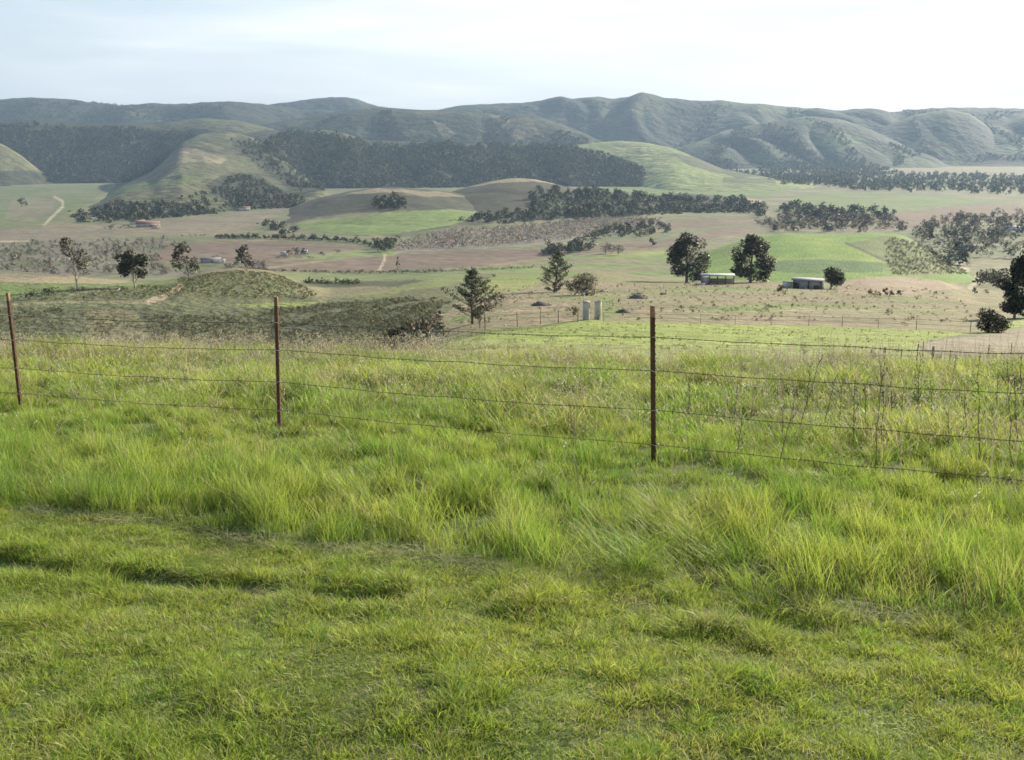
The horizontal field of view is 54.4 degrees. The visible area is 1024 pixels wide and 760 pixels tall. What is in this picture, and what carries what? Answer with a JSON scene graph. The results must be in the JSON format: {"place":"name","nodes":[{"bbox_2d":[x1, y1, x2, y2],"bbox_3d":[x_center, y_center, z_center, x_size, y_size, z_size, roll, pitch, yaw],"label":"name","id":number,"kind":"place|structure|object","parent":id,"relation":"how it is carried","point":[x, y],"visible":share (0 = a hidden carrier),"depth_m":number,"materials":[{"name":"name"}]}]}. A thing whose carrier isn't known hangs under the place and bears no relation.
{"place":"outdoors","nodes":[
{"label":"outdoors","id":0,"kind":"place"},
{"bbox_2d":[0,144,52,185],"bbox_3d":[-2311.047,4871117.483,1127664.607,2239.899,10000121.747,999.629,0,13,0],"label":"hill","id":1,"kind":"structure","parent":0,"point":[16,168],"depth_m":2632.71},
{"bbox_2d":[0,118,282,183],"bbox_3d":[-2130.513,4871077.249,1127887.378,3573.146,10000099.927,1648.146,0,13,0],"label":"hill","id":2,"kind":"structure","parent":0,"point":[203,125],"depth_m":2968.47,"materials":[{"name":"plant"}]},
{"bbox_2d":[0,119,198,182],"bbox_3d":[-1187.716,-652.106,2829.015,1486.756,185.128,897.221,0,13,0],"label":"woods","id":3,"kind":"object","parent":2,"relation":"on","point":[84,154],"visible":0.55,"depth_m":2887.67,"materials":[{"name":"green plant"}]},
{"bbox_2d":[0,97,334,124],"bbox_3d":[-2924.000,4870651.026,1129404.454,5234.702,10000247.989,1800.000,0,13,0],"label":"hill","id":4,"kind":"structure","parent":0,"point":[257,114],"depth_m":4464.10,"materials":[{"name":"plant"}]},
{"bbox_2d":[0,99,225,122],"bbox_3d":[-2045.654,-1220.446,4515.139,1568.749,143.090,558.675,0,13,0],"label":"woods","id":5,"kind":"object","parent":4,"relation":"on","point":[117,106],"visible":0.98,"depth_m":4440.75,"materials":[{"name":"green plant"}]},
{"bbox_2d":[74,131,329,218],"bbox_3d":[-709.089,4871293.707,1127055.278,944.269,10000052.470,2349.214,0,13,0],"label":"hill","id":6,"kind":"structure","parent":0,"point":[206,162],"depth_m":1956.40,"materials":[{"name":"plant"}]},
{"bbox_2d":[66,136,325,222],"bbox_3d":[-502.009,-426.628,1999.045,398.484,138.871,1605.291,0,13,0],"label":"woods","id":7,"kind":"object","parent":6,"relation":"on","point":[141,211],"visible":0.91,"depth_m":1554.05,"materials":[{"name":"green plant"}]},
{"bbox_2d":[270,97,380,110],"bbox_3d":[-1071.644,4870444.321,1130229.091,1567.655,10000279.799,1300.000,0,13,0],"label":"hill","id":8,"kind":"structure","parent":0,"point":[336,103],"depth_m":5290.14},
{"bbox_2d":[155,240,569,271],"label":"ploughed field","id":9,"kind":"structure","parent":0,"point":[267,251],"depth_m":841.78,"materials":[{"name":"soil"}]},
{"bbox_2d":[280,187,501,236],"bbox_3d":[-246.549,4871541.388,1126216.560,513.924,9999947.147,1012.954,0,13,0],"label":"hill","id":10,"kind":"structure","parent":0,"point":[357,213],"depth_m":1240.36,"materials":[{"name":"plant"}]},
{"bbox_2d":[256,184,755,234],"bbox_3d":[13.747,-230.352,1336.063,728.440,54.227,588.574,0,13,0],"label":"woods","id":11,"kind":"object","parent":10,"relation":"on","point":[587,205],"visible":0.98,"depth_m":1410.92,"materials":[{"name":"green plant"}]},
{"bbox_2d":[259,107,602,144],"bbox_3d":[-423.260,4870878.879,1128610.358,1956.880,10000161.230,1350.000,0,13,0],"label":"hill","id":12,"kind":"structure","parent":0,"point":[455,127],"depth_m":3590.72,"materials":[{"name":"plant"}]},
{"bbox_2d":[249,130,639,187],"bbox_3d":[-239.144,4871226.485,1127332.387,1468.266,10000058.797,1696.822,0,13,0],"label":"hill","id":13,"kind":"structure","parent":0,"point":[448,173],"depth_m":2569.02,"materials":[{"name":"plant"}]},
{"bbox_2d":[255,128,646,188],"bbox_3d":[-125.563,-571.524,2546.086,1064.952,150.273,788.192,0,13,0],"label":"woods","id":14,"kind":"object","parent":13,"relation":"on","point":[272,142],"visible":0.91,"depth_m":2569.32,"materials":[{"name":"green plant"}]},
{"bbox_2d":[0,375,1023,623],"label":"tall grass","id":15,"kind":"structure","parent":0,"point":[244,481],"depth_m":6.75,"materials":[{"name":"plant"}]},
{"bbox_2d":[0,348,1023,759],"bbox_3d":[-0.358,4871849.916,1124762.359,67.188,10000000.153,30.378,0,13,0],"label":"ground","id":16,"kind":"structure","parent":0,"point":[262,588],"depth_m":4.14,"materials":[{"name":"plant"}]},
{"bbox_2d":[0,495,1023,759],"bbox_3d":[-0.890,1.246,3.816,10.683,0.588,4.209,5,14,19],"label":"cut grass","id":17,"kind":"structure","parent":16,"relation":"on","point":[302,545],"depth_m":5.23,"materials":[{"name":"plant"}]},
{"bbox_2d":[0,293,1023,481],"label":"barbed wire fence","id":18,"kind":"object","parent":16,"relation":"on","point":[653,409],"visible":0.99,"depth_m":8.39,"materials":[{"name":"metal"}]},
{"bbox_2d":[569,407,577,449],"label":"weed stalk","id":19,"kind":"object","parent":16,"relation":"on","point":[572,427],"visible":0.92,"depth_m":8.62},
{"bbox_2d":[687,378,691,411],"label":"weed stalk","id":20,"kind":"object","parent":16,"relation":"on","point":[689,391],"visible":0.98,"depth_m":10.63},
{"bbox_2d":[730,381,739,425],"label":"weed stalk","id":21,"kind":"object","parent":16,"relation":"on","point":[735,402],"visible":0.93,"depth_m":9.77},
{"bbox_2d":[735,407,744,454],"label":"weed stalk","id":22,"kind":"object","parent":16,"relation":"on","point":[740,432],"visible":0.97,"depth_m":8.03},
{"bbox_2d":[741,383,761,395],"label":"leafy weed","id":23,"kind":"object","parent":16,"relation":"on","point":[746,386],"visible":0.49,"depth_m":11.92,"materials":[{"name":"green plant"}]},
{"bbox_2d":[778,386,798,466],"bbox_3d":[2.135,0.401,7.734,0.134,0.760,0.090,-4,14,-17],"label":"weed stalk","id":24,"kind":"object","parent":16,"relation":"on","point":[785,437],"visible":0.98,"depth_m":7.73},
{"bbox_2d":[807,363,812,408],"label":"weed stalk","id":25,"kind":"object","parent":16,"relation":"on","point":[809,372],"visible":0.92,"depth_m":10.83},
{"bbox_2d":[800,355,823,427],"bbox_3d":[2.821,0.156,9.463,0.203,0.819,0.076,0,13,0],"label":"weed stalk","id":26,"kind":"object","parent":16,"relation":"on","point":[810,392],"visible":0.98,"depth_m":9.45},
{"bbox_2d":[825,373,837,419],"bbox_3d":[3.018,0.251,9.470,0.098,0.643,0.082,8,15,31],"label":"weed stalk","id":27,"kind":"object","parent":16,"relation":"on","point":[830,398],"visible":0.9,"depth_m":9.44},
{"bbox_2d":[835,379,845,421],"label":"weed stalk","id":28,"kind":"object","parent":16,"relation":"on","point":[840,399],"visible":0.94,"depth_m":9.40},
{"bbox_2d":[850,375,861,443],"bbox_3d":[3.002,0.315,8.773,0.079,0.715,0.103,-11,17,-39],"label":"weed stalk","id":29,"kind":"object","parent":16,"relation":"on","point":[855,409],"visible":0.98,"depth_m":8.74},
{"bbox_2d":[862,381,868,422],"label":"weed stalk","id":30,"kind":"object","parent":16,"relation":"on","point":[865,398],"visible":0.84,"depth_m":9.34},
{"bbox_2d":[873,351,887,466],"bbox_3d":[2.848,0.287,7.748,0.088,1.037,0.127,7,15,29],"label":"weed stalk","id":31,"kind":"object","parent":16,"relation":"on","point":[881,375],"visible":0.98,"depth_m":7.73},
{"bbox_2d":[880,389,887,455],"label":"weed stalk","id":32,"kind":"object","parent":16,"relation":"on","point":[882,392],"visible":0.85,"depth_m":8.18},
{"bbox_2d":[888,372,896,414],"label":"weed stalk","id":33,"kind":"object","parent":16,"relation":"on","point":[891,403],"visible":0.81,"depth_m":9.76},
{"bbox_2d":[910,391,925,403],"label":"leafy weed","id":34,"kind":"object","parent":16,"relation":"on","point":[916,395],"visible":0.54,"depth_m":11.27,"materials":[{"name":"green plant"}]},
{"bbox_2d":[914,353,925,413],"bbox_3d":[4.116,0.111,10.087,0.122,0.784,0.082,9,16,33],"label":"weed stalk","id":35,"kind":"object","parent":16,"relation":"on","point":[918,382],"visible":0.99,"depth_m":10.07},
{"bbox_2d":[928,380,935,413],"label":"weed stalk","id":36,"kind":"object","parent":16,"relation":"on","point":[931,395],"visible":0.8,"depth_m":9.74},
{"bbox_2d":[944,407,951,451],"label":"weed stalk","id":37,"kind":"object","parent":16,"relation":"on","point":[948,428],"visible":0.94,"depth_m":8.20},
{"bbox_2d":[961,389,968,435],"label":"weed stalk","id":38,"kind":"object","parent":16,"relation":"on","point":[964,406],"visible":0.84,"depth_m":8.89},
{"bbox_2d":[971,382,985,463],"bbox_3d":[3.724,0.376,7.977,0.125,0.749,0.053,0,13,0],"label":"weed stalk","id":39,"kind":"object","parent":16,"relation":"on","point":[978,419],"visible":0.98,"depth_m":7.95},
{"bbox_2d":[995,376,1001,426],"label":"weed stalk","id":40,"kind":"object","parent":16,"relation":"on","point":[996,398],"visible":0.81,"depth_m":9.33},
{"bbox_2d":[1003,362,1015,467],"bbox_3d":[3.863,0.310,7.753,0.176,0.944,0.090,-2,13,-8],"label":"weed stalk","id":41,"kind":"object","parent":16,"relation":"on","point":[1009,408],"visible":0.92,"depth_m":7.73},
{"bbox_2d":[1010,377,1023,440],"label":"weed stalk","id":42,"kind":"object","parent":16,"relation":"on","point":[1016,409],"visible":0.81,"depth_m":8.55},
{"bbox_2d":[1017,354,1023,394],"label":"weed stalk","id":43,"kind":"object","parent":16,"relation":"on","point":[1020,382],"visible":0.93,"depth_m":11.64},
{"bbox_2d":[0,330,1023,464],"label":"meadow grass","id":44,"kind":"structure","parent":0,"point":[493,406],"depth_m":12.12,"materials":[{"name":"plant"}]},
{"bbox_2d":[0,268,1023,358],"bbox_3d":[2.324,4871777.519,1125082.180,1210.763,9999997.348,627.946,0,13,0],"label":"hillside","id":45,"kind":"structure","parent":0,"point":[15,284],"depth_m":204.66,"materials":[{"name":"plant"}]},
{"bbox_2d":[43,286,58,294],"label":"shrub","id":46,"kind":"object","parent":45,"relation":"on","point":[47,289],"visible":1,"depth_m":230.32,"materials":[{"name":"green plant"}]},
{"bbox_2d":[59,236,88,290],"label":"eucalyptus tree","id":47,"kind":"object","parent":45,"relation":"on","point":[78,261],"visible":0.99,"depth_m":239.46,"materials":[{"name":"green plant"}]},
{"bbox_2d":[114,250,150,287],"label":"eucalyptus tree","id":48,"kind":"object","parent":45,"relation":"on","point":[127,265],"visible":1,"depth_m":249.10,"materials":[{"name":"green plant"}]},
{"bbox_2d":[14,270,316,299],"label":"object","id":49,"kind":"object","parent":45,"relation":"on","point":[188,284],"visible":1,"depth_m":244.59,"materials":[{"name":"green plant"}]},
{"bbox_2d":[170,240,199,279],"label":"eucalyptus tree","id":50,"kind":"object","parent":45,"relation":"on","point":[180,247],"visible":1,"depth_m":269.08,"materials":[{"name":"green plant"}]},
{"bbox_2d":[0,294,450,349],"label":"scrub","id":51,"kind":"object","parent":45,"relation":"on","point":[396,300],"visible":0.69,"depth_m":191.62,"materials":[{"name":"green plant"}]},
{"bbox_2d":[235,244,254,270],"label":"eucalyptus tree","id":52,"kind":"object","parent":45,"relation":"on","point":[241,249],"visible":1,"depth_m":299.25,"materials":[{"name":"green plant"}]},
{"bbox_2d":[247,265,534,284],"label":"hedgerow","id":53,"kind":"object","parent":45,"relation":"on","point":[317,281],"visible":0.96,"depth_m":725.04,"materials":[{"name":"green plant"}]},
{"bbox_2d":[386,326,408,336],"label":"shrub","id":54,"kind":"object","parent":45,"relation":"on","point":[397,330],"visible":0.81,"depth_m":141.68,"materials":[{"name":"green plant"}]},
{"bbox_2d":[377,291,505,349],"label":"scrub","id":55,"kind":"object","parent":45,"relation":"on","point":[417,325],"visible":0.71,"depth_m":136.98,"materials":[{"name":"green plant"}]},
{"bbox_2d":[440,266,497,323],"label":"pine tree","id":56,"kind":"object","parent":45,"relation":"on","point":[472,287],"visible":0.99,"depth_m":134.18,"materials":[{"name":"green plant"}]},
{"bbox_2d":[472,308,489,327],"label":"oak tree","id":57,"kind":"object","parent":45,"relation":"on","point":[479,317],"visible":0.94,"depth_m":120.97,"materials":[{"name":"green plant"}]},
{"bbox_2d":[531,301,551,305],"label":"debris pile","id":58,"kind":"object","parent":45,"relation":"on","point":[537,303],"visible":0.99,"depth_m":166.55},
{"bbox_2d":[537,250,573,291],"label":"pine tree","id":59,"kind":"object","parent":45,"relation":"on","point":[557,257],"visible":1,"depth_m":222.19,"materials":[{"name":"green plant"}]},
{"bbox_2d":[568,306,577,315],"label":"shrub","id":60,"kind":"object","parent":45,"relation":"on","point":[574,311],"visible":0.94,"depth_m":134.65,"materials":[{"name":"green plant"}]},
{"bbox_2d":[566,272,598,295],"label":"bush","id":61,"kind":"object","parent":45,"relation":"on","point":[585,288],"visible":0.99,"depth_m":205.53,"materials":[{"name":"green plant"}]},
{"bbox_2d":[583,301,589,319],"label":"concrete cylinder","id":62,"kind":"object","parent":45,"relation":"on","point":[586,310],"visible":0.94,"depth_m":122.87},
{"bbox_2d":[594,300,601,319],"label":"concrete cylinder","id":63,"kind":"object","parent":45,"relation":"on","point":[597,309],"visible":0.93,"depth_m":123.03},
{"bbox_2d":[615,308,630,312],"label":"debris pile","id":64,"kind":"object","parent":45,"relation":"on","point":[622,310],"visible":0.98,"depth_m":143.41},
{"bbox_2d":[627,293,647,298],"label":"debris pile","id":65,"kind":"object","parent":45,"relation":"on","point":[638,296],"visible":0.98,"depth_m":192.40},
{"bbox_2d":[664,232,711,281],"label":"eucalyptus tree","id":66,"kind":"object","parent":45,"relation":"on","point":[679,250],"visible":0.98,"depth_m":336.28,"materials":[{"name":"green plant"}]},
{"bbox_2d":[443,280,972,328],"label":"scrub","id":67,"kind":"object","parent":45,"relation":"on","point":[836,302],"visible":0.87,"depth_m":176.87,"materials":[{"name":"brown plant"}]},
{"bbox_2d":[701,273,734,284],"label":"open shed","id":68,"kind":"structure","parent":45,"relation":"on","point":[709,280],"depth_m":293.76,"materials":[{"name":"metal"}]},
{"bbox_2d":[730,234,776,281],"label":"eucalyptus tree","id":69,"kind":"object","parent":45,"relation":"on","point":[753,245],"visible":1,"depth_m":311.19,"materials":[{"name":"green plant"}]},
{"bbox_2d":[776,284,787,292],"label":"shrub","id":70,"kind":"object","parent":45,"relation":"on","point":[779,289],"visible":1,"depth_m":229.23,"materials":[{"name":"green plant"}]},
{"bbox_2d":[783,281,792,287],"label":"wall","id":71,"kind":"structure","parent":45,"relation":"on","point":[787,284],"depth_m":267.49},
{"bbox_2d":[791,277,824,289],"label":"grey barn","id":72,"kind":"structure","parent":45,"relation":"on","point":[806,282],"depth_m":263.62,"materials":[{"name":"metal"}]},
{"bbox_2d":[823,266,845,288],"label":"oak tree","id":73,"kind":"object","parent":45,"relation":"on","point":[834,278],"visible":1,"depth_m":268.15,"materials":[{"name":"green plant"}]},
{"bbox_2d":[975,307,1014,332],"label":"bush","id":74,"kind":"object","parent":45,"relation":"on","point":[991,318],"visible":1,"depth_m":94.69,"materials":[{"name":"green plant"}]},
{"bbox_2d":[995,253,1023,318],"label":"eucalyptus tree","id":75,"kind":"object","parent":45,"relation":"on","point":[1014,304],"visible":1,"depth_m":134.25,"materials":[{"name":"green plant"}]},
{"bbox_2d":[0,166,1023,280],"bbox_3d":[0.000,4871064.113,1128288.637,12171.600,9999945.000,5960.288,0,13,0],"label":"valley floor","id":76,"kind":"structure","parent":0,"point":[43,215],"depth_m":1115.06,"materials":[{"name":"plant"}]},
{"bbox_2d":[17,197,27,205],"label":"oak tree","id":77,"kind":"object","parent":76,"relation":"on","point":[20,200],"visible":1,"depth_m":1588.47,"materials":[{"name":"green plant"}]},
{"bbox_2d":[0,235,268,274],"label":"scrub","id":78,"kind":"object","parent":76,"relation":"on","point":[120,248],"visible":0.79,"depth_m":817.24,"materials":[{"name":"green plant"}]},
{"bbox_2d":[129,220,145,224],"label":"farmhouse","id":79,"kind":"object","parent":76,"relation":"on","point":[132,222],"visible":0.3,"depth_m":1203.46,"materials":[{"name":"metal"}]},
{"bbox_2d":[135,221,159,227],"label":"farmhouse","id":80,"kind":"object","parent":76,"relation":"on","point":[143,223],"visible":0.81,"depth_m":1161.86,"materials":[{"name":"metal"}]},
{"bbox_2d":[151,225,159,228],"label":"farmhouse","id":81,"kind":"object","parent":76,"relation":"on","point":[155,226],"visible":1,"depth_m":1140.68,"materials":[{"name":"metal"}]},
{"bbox_2d":[200,257,220,262],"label":"farm shed","id":82,"kind":"structure","parent":76,"relation":"on","point":[211,260],"depth_m":794.08,"materials":[{"name":"metal"}]},
{"bbox_2d":[238,206,249,210],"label":"farmhouse","id":83,"kind":"object","parent":76,"relation":"on","point":[243,208],"visible":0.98,"depth_m":1474.57,"materials":[{"name":"metal"}]},
{"bbox_2d":[214,232,367,244],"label":"hedgerow","id":84,"kind":"object","parent":76,"relation":"on","point":[313,237],"visible":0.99,"depth_m":999.95,"materials":[{"name":"green plant"}]},
{"bbox_2d":[374,240,382,250],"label":"oak tree","id":85,"kind":"object","parent":76,"relation":"on","point":[378,242],"visible":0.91,"depth_m":884.08,"materials":[{"name":"green plant"}]},
{"bbox_2d":[383,241,393,248],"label":"oak tree","id":86,"kind":"object","parent":76,"relation":"on","point":[389,245],"visible":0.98,"depth_m":885.28,"materials":[{"name":"green plant"}]},
{"bbox_2d":[368,218,670,254],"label":"woods","id":87,"kind":"object","parent":76,"relation":"on","point":[574,245],"visible":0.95,"depth_m":1008.15,"materials":[{"name":"green plant"}]},
{"bbox_2d":[396,215,661,250],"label":"orchard","id":88,"kind":"object","parent":76,"relation":"on","point":[567,223],"visible":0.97,"depth_m":1045.46,"materials":[{"name":"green plant"}]},
{"bbox_2d":[601,241,614,252],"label":"oak tree","id":89,"kind":"object","parent":76,"relation":"on","point":[608,247],"visible":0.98,"depth_m":865.21,"materials":[{"name":"green plant"}]},
{"bbox_2d":[613,244,624,254],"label":"oak tree","id":90,"kind":"object","parent":76,"relation":"on","point":[618,248],"visible":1,"depth_m":852.98,"materials":[{"name":"green plant"}]},
{"bbox_2d":[754,207,907,232],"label":"scrub","id":91,"kind":"object","parent":76,"relation":"on","point":[839,219],"visible":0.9,"depth_m":1196.14,"materials":[{"name":"green plant"}]},
{"bbox_2d":[731,165,1023,219],"bbox_3d":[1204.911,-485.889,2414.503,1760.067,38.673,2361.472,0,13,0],"label":"woods","id":92,"kind":"object","parent":76,"relation":"on","point":[845,177],"visible":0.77,"depth_m":2557.09,"materials":[{"name":"green plant"}]},
{"bbox_2d":[927,248,948,258],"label":"oak tree","id":93,"kind":"object","parent":76,"relation":"on","point":[932,252],"visible":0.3,"depth_m":790.55,"materials":[{"name":"green plant"}]},
{"bbox_2d":[911,207,1023,286],"bbox_3d":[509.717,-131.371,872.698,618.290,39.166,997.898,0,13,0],"label":"woods","id":94,"kind":"object","parent":76,"relation":"on","point":[958,248],"visible":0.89,"depth_m":988.49,"materials":[{"name":"green plant"}]},
{"bbox_2d":[1006,226,1021,230],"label":"farm building","id":95,"kind":"structure","parent":76,"relation":"on","point":[1012,228],"depth_m":1116.27,"materials":[{"name":"metal"}]},
{"bbox_2d":[0,320,1023,536],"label":"dry grass","id":96,"kind":"structure","parent":0,"point":[830,360],"depth_m":12.88,"materials":[{"name":"plant"}]},
{"bbox_2d":[0,0,1023,111],"label":"sky","id":97,"kind":"structure","parent":0,"point":[886,55],"materials":[{"name":"white"}]},
{"bbox_2d":[452,178,768,222],"bbox_3d":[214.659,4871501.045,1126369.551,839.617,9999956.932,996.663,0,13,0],"label":"hill","id":98,"kind":"structure","parent":0,"point":[511,194],"depth_m":1453.13,"materials":[{"name":"plant"}]},
{"bbox_2d":[578,141,814,191],"bbox_3d":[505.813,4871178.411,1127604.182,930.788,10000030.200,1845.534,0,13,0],"label":"hill","id":99,"kind":"structure","parent":0,"point":[669,168],"depth_m":2551.37,"materials":[{"name":"plant"}]},
{"bbox_2d":[422,320,1012,362],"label":"pasture","id":100,"kind":"structure","parent":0,"point":[671,331],"depth_m":70.60,"materials":[{"name":"plant"}]},
{"bbox_2d":[484,309,577,326],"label":"wire fence","id":101,"kind":"object","parent":100,"relation":"on","point":[535,318],"visible":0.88,"depth_m":118.08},
{"bbox_2d":[603,312,971,331],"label":"wire fence","id":102,"kind":"object","parent":100,"relation":"on","point":[842,317],"visible":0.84,"depth_m":110.95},
{"bbox_2d":[850,341,1019,360],"bbox_3d":[11.437,-0.480,25.734,3.066,2.724,13.208,7,15,28],"label":"wooden fence","id":103,"kind":"object","parent":100,"relation":"on","point":[933,350],"visible":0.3,"depth_m":23.11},
{"bbox_2d":[440,92,1023,148],"bbox_3d":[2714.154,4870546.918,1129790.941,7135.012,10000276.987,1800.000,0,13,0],"label":"hill","id":104,"kind":"structure","parent":0,"point":[649,118],"depth_m":4722.30,"materials":[{"name":"plant"}]},
{"bbox_2d":[676,116,949,168],"bbox_3d":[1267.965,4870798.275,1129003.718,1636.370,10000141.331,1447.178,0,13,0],"label":"hill","id":105,"kind":"structure","parent":0,"point":[872,146],"depth_m":3910.69,"materials":[{"name":"plant"}]},
{"bbox_2d":[314,101,1023,165],"bbox_3d":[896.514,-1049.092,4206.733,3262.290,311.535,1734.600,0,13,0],"label":"scrub","id":106,"kind":"object","parent":105,"relation":"on","point":[387,112],"visible":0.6,"depth_m":4011.41,"materials":[{"name":"green plant"}]},
{"bbox_2d":[700,139,885,168],"bbox_3d":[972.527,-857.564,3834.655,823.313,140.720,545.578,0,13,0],"label":"woods","id":107,"kind":"object","parent":105,"relation":"on","point":[792,161],"visible":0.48,"depth_m":3732.45,"materials":[{"name":"green plant"}]},
{"bbox_2d":[688,233,976,282],"bbox_3d":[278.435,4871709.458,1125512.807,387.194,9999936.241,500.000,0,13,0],"label":"hill","id":108,"kind":"structure","parent":0,"point":[856,256],"depth_m":680.70,"materials":[{"name":"plant"}]},
{"bbox_2d":[884,238,966,274],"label":"scrub","id":109,"kind":"object","parent":108,"relation":"on","point":[947,268],"visible":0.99,"depth_m":691.68,"materials":[{"name":"green plant"}]},
{"bbox_2d":[877,110,994,165],"bbox_3d":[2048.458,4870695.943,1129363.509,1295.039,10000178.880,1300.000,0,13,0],"label":"hill","id":110,"kind":"structure","parent":0,"point":[954,138],"depth_m":4256.71,"materials":[{"name":"plant"}]},
{"bbox_2d":[959,116,1023,166],"bbox_3d":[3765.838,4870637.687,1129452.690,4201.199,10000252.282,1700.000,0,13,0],"label":"hill","id":111,"kind":"structure","parent":0,"point":[1005,147],"depth_m":4189.53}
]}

